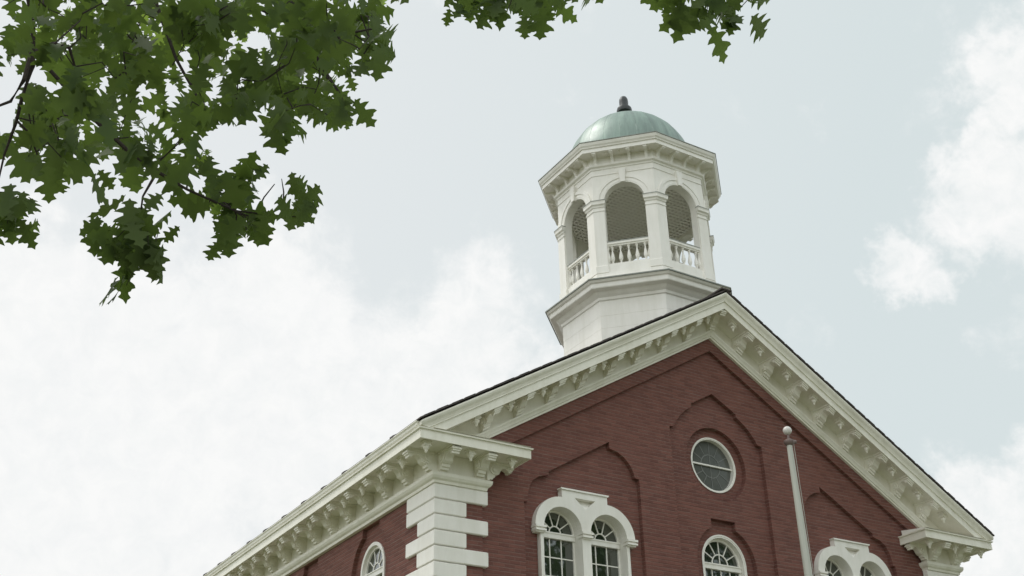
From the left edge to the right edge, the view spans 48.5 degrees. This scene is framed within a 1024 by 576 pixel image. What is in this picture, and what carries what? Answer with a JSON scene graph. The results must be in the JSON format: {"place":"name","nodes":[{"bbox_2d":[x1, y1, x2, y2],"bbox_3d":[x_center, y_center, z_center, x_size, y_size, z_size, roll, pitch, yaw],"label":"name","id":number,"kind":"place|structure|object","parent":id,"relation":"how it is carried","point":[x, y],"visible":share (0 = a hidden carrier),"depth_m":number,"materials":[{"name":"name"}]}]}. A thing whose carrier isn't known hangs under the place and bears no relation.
{"place":"outdoors","nodes":[
{"label":"outdoors","id":0,"kind":"place"},
{"bbox_2d":[0,0,1023,575],"label":"sky","id":1,"kind":"structure","parent":0,"point":[869,211],"materials":[{"name":"white"}]},
{"bbox_2d":[203,96,994,575],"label":"brick hall","id":2,"kind":"structure","parent":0,"point":[651,414],"depth_m":23.21,"materials":[{"name":"red brick"}]},
{"bbox_2d":[360,542,384,575],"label":"window","id":3,"kind":"structure","parent":2,"relation":"in","point":[373,564],"depth_m":20.90,"materials":[{"name":"paint"}]},
{"bbox_2d":[531,487,637,575],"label":"window","id":4,"kind":"structure","parent":2,"relation":"in","point":[579,534],"depth_m":20.57,"materials":[{"name":"paint"}]},
{"bbox_2d":[691,438,735,492],"bbox_3d":[4.050,3.637,23.202,1.170,1.170,0.188,15,-33,-28],"label":"window","id":5,"kind":"structure","parent":2,"relation":"in","point":[713,465],"depth_m":23.26,"materials":[{"name":"glass"}]},
{"bbox_2d":[702,535,746,575],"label":"window","id":6,"kind":"structure","parent":2,"relation":"in","point":[721,556],"depth_m":22.36,"materials":[{"name":"paint"}]},
{"bbox_2d":[814,538,890,575],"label":"window","id":7,"kind":"structure","parent":2,"relation":"in","point":[843,557],"depth_m":23.79,"materials":[{"name":"paint"}]},
{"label":"path","id":8,"kind":"structure","parent":0,"visible":0},
{"bbox_2d":[783,426,813,575],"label":"flagpole","id":9,"kind":"object","parent":8,"relation":"on","point":[789,443],"visible":1,"depth_m":19.87,"materials":[{"name":"metal"}]},
{"bbox_3d":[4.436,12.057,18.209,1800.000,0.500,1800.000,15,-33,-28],"label":"ground","id":10,"kind":"structure","parent":0,"visible":0},
{"bbox_2d":[0,0,770,305],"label":"oak tree","id":11,"kind":"object","parent":10,"relation":"on","point":[311,39],"visible":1,"depth_m":4.44,"materials":[{"name":"green plant"}]}
]}

